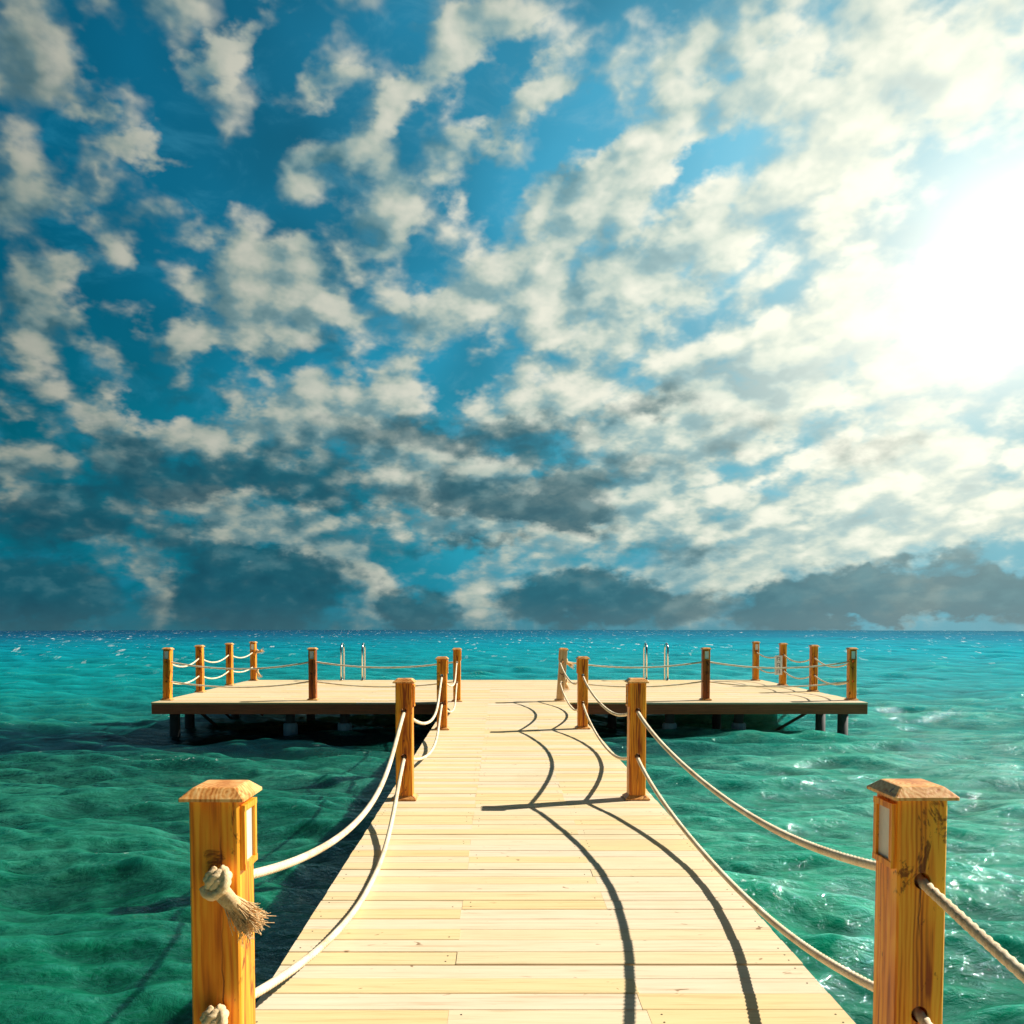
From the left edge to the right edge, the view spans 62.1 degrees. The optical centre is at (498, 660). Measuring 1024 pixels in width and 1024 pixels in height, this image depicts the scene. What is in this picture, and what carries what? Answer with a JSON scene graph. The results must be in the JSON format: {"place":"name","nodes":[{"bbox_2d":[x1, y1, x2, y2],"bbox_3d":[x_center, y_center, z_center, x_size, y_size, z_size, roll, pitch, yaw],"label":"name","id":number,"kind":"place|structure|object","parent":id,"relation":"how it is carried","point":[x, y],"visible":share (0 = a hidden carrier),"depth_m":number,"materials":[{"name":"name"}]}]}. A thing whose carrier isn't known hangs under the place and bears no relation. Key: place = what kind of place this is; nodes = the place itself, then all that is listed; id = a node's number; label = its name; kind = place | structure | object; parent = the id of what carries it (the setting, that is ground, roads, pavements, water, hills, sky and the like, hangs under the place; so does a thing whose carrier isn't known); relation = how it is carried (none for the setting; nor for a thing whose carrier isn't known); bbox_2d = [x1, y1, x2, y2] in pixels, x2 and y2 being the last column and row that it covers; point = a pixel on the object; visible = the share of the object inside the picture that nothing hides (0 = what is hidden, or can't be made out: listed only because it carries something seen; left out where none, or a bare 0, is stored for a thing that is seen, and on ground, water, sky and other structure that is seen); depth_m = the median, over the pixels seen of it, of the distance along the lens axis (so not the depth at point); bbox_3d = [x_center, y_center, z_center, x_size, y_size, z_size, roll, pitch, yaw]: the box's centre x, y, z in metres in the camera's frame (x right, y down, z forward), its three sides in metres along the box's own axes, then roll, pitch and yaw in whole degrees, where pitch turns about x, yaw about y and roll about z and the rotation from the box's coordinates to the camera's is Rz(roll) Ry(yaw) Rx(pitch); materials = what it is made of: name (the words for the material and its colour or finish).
{"place":"outdoors","nodes":[
{"label":"outdoors","id":0,"kind":"place"},
{"bbox_2d":[0,630,1023,1023],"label":"water","id":1,"kind":"structure","parent":0,"point":[102,772],"depth_m":12.95,"materials":[{"name":"teal liquid"}]},
{"bbox_2d":[151,680,867,1023],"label":"wooden pier","id":2,"kind":"structure","parent":1,"relation":"in","point":[537,868],"depth_m":5.08,"materials":[{"name":"brown wood"}]},
{"bbox_2d":[160,647,174,699],"bbox_3d":[-6.944,0.267,17.849,0.224,1.101,0.224,2,2,0],"label":"rope post","id":3,"kind":"object","parent":2,"relation":"on","point":[167,673],"visible":1,"depth_m":17.78,"materials":[{"name":"brown wood"}]},
{"bbox_2d":[166,657,199,666],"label":"rope","id":4,"kind":"object","parent":3,"relation":"attached to","point":[186,666],"visible":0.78,"depth_m":18.95,"materials":[{"name":"white fabric"}]},
{"bbox_2d":[173,675,199,684],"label":"rope","id":5,"kind":"object","parent":3,"relation":"attached to","point":[189,681],"visible":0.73,"depth_m":19.27,"materials":[{"name":"white fabric"}]},
{"bbox_2d":[167,661,307,669],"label":"rope","id":6,"kind":"object","parent":3,"relation":"attached to","point":[239,668],"visible":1,"depth_m":17.83,"materials":[{"name":"beige fabric"}]},
{"bbox_2d":[171,681,308,687],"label":"rope","id":7,"kind":"object","parent":3,"relation":"attached to","point":[239,686],"visible":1,"depth_m":17.85,"materials":[{"name":"beige fabric"}]},
{"bbox_2d":[194,645,206,691],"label":"rope post","id":8,"kind":"object","parent":2,"relation":"on","point":[199,650],"visible":1,"depth_m":19.86,"materials":[{"name":"brown wood"}]},
{"bbox_2d":[204,654,228,662],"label":"rope","id":9,"kind":"object","parent":8,"relation":"attached to","point":[216,661],"visible":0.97,"depth_m":21.07,"materials":[{"name":"white fabric"}]},
{"bbox_2d":[178,780,261,1023],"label":"rope post","id":10,"kind":"object","parent":2,"relation":"on","point":[223,821],"visible":0.81,"depth_m":2.58,"materials":[{"name":"brown wood"}]},
{"bbox_2d":[199,708,405,947],"bbox_3d":[-0.779,0.705,5.114,0.226,0.420,5.290,0,3,0],"label":"rope","id":11,"kind":"object","parent":10,"relation":"attached to","point":[245,915],"visible":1,"depth_m":2.52,"materials":[{"name":"beige fabric"}]},
{"bbox_2d":[200,754,406,1023],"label":"rope","id":12,"kind":"object","parent":10,"relation":"attached to","point":[218,1014],"visible":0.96,"depth_m":3.87,"materials":[{"name":"beige fabric"}]},
{"bbox_2d":[224,643,234,685],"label":"rope post","id":13,"kind":"object","parent":2,"relation":"on","point":[229,664],"visible":0.95,"depth_m":22.05,"materials":[{"name":"brown wood"}]},
{"bbox_2d":[204,670,229,678],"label":"rope","id":14,"kind":"object","parent":13,"relation":"attached to","point":[217,677],"visible":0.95,"depth_m":21.17,"materials":[{"name":"white fabric"}]},
{"bbox_2d":[249,641,257,680],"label":"rope post","id":15,"kind":"object","parent":2,"relation":"on","point":[253,660],"visible":1,"depth_m":23.93,"materials":[{"name":"brown wood"}]},
{"bbox_2d":[233,666,261,677],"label":"rope","id":16,"kind":"object","parent":15,"relation":"attached to","point":[257,672],"visible":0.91,"depth_m":23.94,"materials":[{"name":"white fabric"}]},
{"bbox_2d":[233,649,264,657],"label":"rope","id":17,"kind":"object","parent":15,"relation":"attached to","point":[258,651],"visible":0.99,"depth_m":23.91,"materials":[{"name":"white fabric"}]},
{"bbox_2d":[307,647,318,699],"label":"rope post","id":18,"kind":"object","parent":2,"relation":"on","point":[312,665],"visible":1,"depth_m":17.78,"materials":[{"name":"brown wood"}]},
{"bbox_2d":[316,661,457,667],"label":"rope","id":19,"kind":"object","parent":18,"relation":"attached to","point":[377,667],"visible":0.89,"depth_m":17.82,"materials":[{"name":"beige fabric"}]},
{"bbox_2d":[316,681,457,687],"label":"rope","id":20,"kind":"object","parent":18,"relation":"attached to","point":[376,686],"visible":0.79,"depth_m":17.84,"materials":[{"name":"beige fabric"}]},
{"bbox_2d":[340,643,365,679],"bbox_3d":[-4.150,0.808,24.296,0.710,2.666,0.545,0,3,0],"label":"swim ladder","id":21,"kind":"object","parent":2,"relation":"attached to","point":[363,645],"visible":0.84,"depth_m":24.31,"materials":[{"name":"silver metal"}]},
{"bbox_2d":[391,678,417,800],"bbox_3d":[-0.855,0.708,7.758,0.224,1.101,0.224,0,3,0],"label":"rope post","id":22,"kind":"object","parent":2,"relation":"on","point":[405,693],"visible":0.92,"depth_m":7.68,"materials":[{"name":"brown wood"}]},
{"bbox_2d":[414,675,442,724],"bbox_3d":[-0.825,0.516,10.318,0.092,0.393,5.138,0,3,0],"label":"rope","id":23,"kind":"object","parent":22,"relation":"attached to","point":[432,718],"visible":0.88,"depth_m":10.84,"materials":[{"name":"beige fabric"}]},
{"bbox_2d":[434,656,449,729],"bbox_3d":[-0.855,0.484,12.883,0.224,1.101,0.224,0,3,0],"label":"rope post","id":24,"kind":"object","parent":2,"relation":"on","point":[442,665],"visible":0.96,"depth_m":12.81,"materials":[{"name":"brown wood"}]},
{"bbox_2d":[406,702,442,760],"bbox_3d":[-0.825,0.905,10.334,0.092,0.343,5.137,0,3,0],"label":"rope","id":25,"kind":"object","parent":24,"relation":"attached to","point":[432,748],"visible":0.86,"depth_m":10.82,"materials":[{"name":"beige fabric"}]},
{"bbox_2d":[447,682,457,712],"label":"rope","id":26,"kind":"object","parent":24,"relation":"attached to","point":[448,711],"visible":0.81,"depth_m":16.12,"materials":[{"name":"white fabric"}]},
{"bbox_2d":[451,648,462,701],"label":"rope post","id":27,"kind":"object","parent":2,"relation":"on","point":[456,654],"visible":0.96,"depth_m":17.43,"materials":[{"name":"brown wood"}]},
{"bbox_2d":[447,661,457,686],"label":"rope","id":28,"kind":"object","parent":27,"relation":"attached to","point":[453,684],"visible":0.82,"depth_m":16.12,"materials":[{"name":"white fabric"}]},
{"bbox_2d":[554,648,567,701],"bbox_3d":[1.314,0.278,17.629,0.224,1.101,0.224,4,2,0],"label":"rope post","id":29,"kind":"object","parent":2,"relation":"on","point":[561,675],"visible":1,"depth_m":17.55,"materials":[{"name":"brown wood"}]},
{"bbox_2d":[560,662,576,684],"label":"rope","id":30,"kind":"object","parent":29,"relation":"attached to","point":[569,680],"visible":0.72,"depth_m":16.20,"materials":[{"name":"beige fabric"}]},
{"bbox_2d":[560,681,582,710],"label":"rope","id":31,"kind":"object","parent":29,"relation":"attached to","point":[571,707],"visible":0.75,"depth_m":16.22,"materials":[{"name":"beige fabric"}]},
{"bbox_2d":[575,656,590,728],"bbox_3d":[1.285,0.480,12.983,0.224,1.101,0.224,0,3,0],"label":"rope post","id":32,"kind":"object","parent":2,"relation":"on","point":[582,688],"visible":0.98,"depth_m":12.91,"materials":[{"name":"brown wood"}]},
{"bbox_2d":[622,678,649,799],"bbox_3d":[1.262,0.707,7.778,0.224,1.101,0.224,0,3,0],"label":"rope post","id":33,"kind":"object","parent":2,"relation":"on","point":[636,728],"visible":0.97,"depth_m":7.71,"materials":[{"name":"brown wood"}]},
{"bbox_2d":[582,702,626,759],"bbox_3d":[1.294,0.903,10.394,0.072,0.344,5.217,0,3,0],"label":"rope","id":34,"kind":"object","parent":33,"relation":"attached to","point":[603,744],"visible":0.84,"depth_m":10.91,"materials":[{"name":"beige fabric"}]},
{"bbox_2d":[582,674,637,716],"bbox_3d":[1.294,0.458,10.375,0.072,0.284,5.216,0,3,0],"label":"rope","id":35,"kind":"object","parent":33,"relation":"attached to","point":[605,707],"visible":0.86,"depth_m":10.68,"materials":[{"name":"beige fabric"}]},
{"bbox_2d":[643,643,668,679],"bbox_3d":[4.490,0.808,24.296,0.710,2.666,0.545,0,3,0],"label":"swim ladder","id":36,"kind":"object","parent":2,"relation":"attached to","point":[645,644],"visible":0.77,"depth_m":24.25,"materials":[{"name":"silver metal"}]},
{"bbox_2d":[699,647,711,699],"bbox_3d":[4.350,0.267,17.849,0.224,1.101,0.224,0,3,0],"label":"rope post","id":37,"kind":"object","parent":2,"relation":"on","point":[705,674],"visible":1,"depth_m":17.78,"materials":[{"name":"brown wood"}]},
{"bbox_2d":[561,678,701,691],"bbox_3d":[2.835,0.504,17.780,3.037,0.317,0.171,0,3,0],"label":"rope","id":38,"kind":"object","parent":37,"relation":"attached to","point":[566,685],"visible":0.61,"depth_m":17.84,"materials":[{"name":"beige fabric"}]},
{"bbox_2d":[562,659,701,667],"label":"rope","id":39,"kind":"object","parent":37,"relation":"attached to","point":[570,664],"visible":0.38,"depth_m":17.82,"materials":[{"name":"beige fabric"}]},
{"bbox_2d":[710,681,847,687],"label":"rope","id":40,"kind":"object","parent":37,"relation":"attached to","point":[779,686],"visible":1,"depth_m":17.85,"materials":[{"name":"beige fabric"}]},
{"bbox_2d":[710,661,848,668],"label":"rope","id":41,"kind":"object","parent":37,"relation":"attached to","point":[779,667],"visible":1,"depth_m":17.83,"materials":[{"name":"beige fabric"}]},
{"bbox_2d":[751,641,760,680],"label":"rope post","id":42,"kind":"object","parent":2,"relation":"on","point":[755,663],"visible":0.94,"depth_m":23.95,"materials":[{"name":"brown wood"}]},
{"bbox_2d":[777,643,787,685],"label":"rope post","id":43,"kind":"object","parent":2,"relation":"on","point":[782,651],"visible":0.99,"depth_m":22.05,"materials":[{"name":"brown wood"}]},
{"bbox_2d":[775,656,781,674],"bbox_3d":[7.262,0.109,22.042,0.190,0.500,0.022,0,3,0],"label":"notice board","id":44,"kind":"object","parent":43,"relation":"attached to","point":[778,661],"visible":0.85,"depth_m":22.03,"materials":[{"name":"white"}]},
{"bbox_2d":[783,654,808,662],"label":"rope","id":45,"kind":"object","parent":43,"relation":"attached to","point":[796,661],"visible":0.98,"depth_m":21.10,"materials":[{"name":"beige fabric"}]},
{"bbox_2d":[783,670,808,678],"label":"rope","id":46,"kind":"object","parent":43,"relation":"attached to","point":[795,677],"visible":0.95,"depth_m":21.24,"materials":[{"name":"beige fabric"}]},
{"bbox_2d":[807,645,819,691],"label":"rope post","id":47,"kind":"object","parent":2,"relation":"on","point":[813,679],"visible":0.99,"depth_m":20.06,"materials":[{"name":"brown wood"}]},
{"bbox_2d":[814,675,846,684],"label":"rope","id":48,"kind":"object","parent":47,"relation":"attached to","point":[828,682],"visible":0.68,"depth_m":19.28,"materials":[{"name":"beige fabric"}]},
{"bbox_2d":[844,647,858,699],"bbox_3d":[7.415,0.267,17.849,0.224,1.101,0.224,-1,3,0],"label":"rope post","id":49,"kind":"object","parent":2,"relation":"on","point":[851,674],"visible":1,"depth_m":17.78,"materials":[{"name":"brown wood"}]},
{"bbox_2d":[814,657,852,667],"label":"rope","id":50,"kind":"object","parent":49,"relation":"attached to","point":[830,666],"visible":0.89,"depth_m":18.92,"materials":[{"name":"beige fabric"}]},
{"bbox_2d":[867,779,959,1023],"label":"rope post","id":51,"kind":"object","parent":2,"relation":"on","point":[909,830],"visible":0.96,"depth_m":2.61,"materials":[{"name":"brown wood"}]},
{"bbox_2d":[635,754,873,991],"bbox_3d":[1.319,1.127,5.245,0.105,0.345,5.107,0,3,0],"label":"rope","id":52,"kind":"object","parent":51,"relation":"attached to","point":[853,976],"visible":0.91,"depth_m":4.21,"materials":[{"name":"beige fabric"}]},
{"bbox_2d":[635,708,875,870],"bbox_3d":[1.319,0.688,5.226,0.105,0.295,5.106,0,3,0],"label":"rope","id":53,"kind":"object","parent":51,"relation":"attached to","point":[840,856],"visible":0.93,"depth_m":4.16,"materials":[{"name":"beige fabric"}]},
{"bbox_2d":[912,1006,932,1023],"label":"rope","id":54,"kind":"object","parent":51,"relation":"attached to","point":[919,1015],"visible":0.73,"depth_m":2.61,"materials":[{"name":"beige fabric"}]},
{"bbox_2d":[914,873,1023,982],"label":"rope","id":55,"kind":"object","parent":51,"relation":"attached to","point":[1008,961],"visible":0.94,"depth_m":2.32,"materials":[{"name":"beige fabric"}]},
{"bbox_2d":[0,0,1023,630],"label":"sky","id":56,"kind":"structure","parent":0,"point":[314,314],"materials":[{"name":"blue"}]}
]}

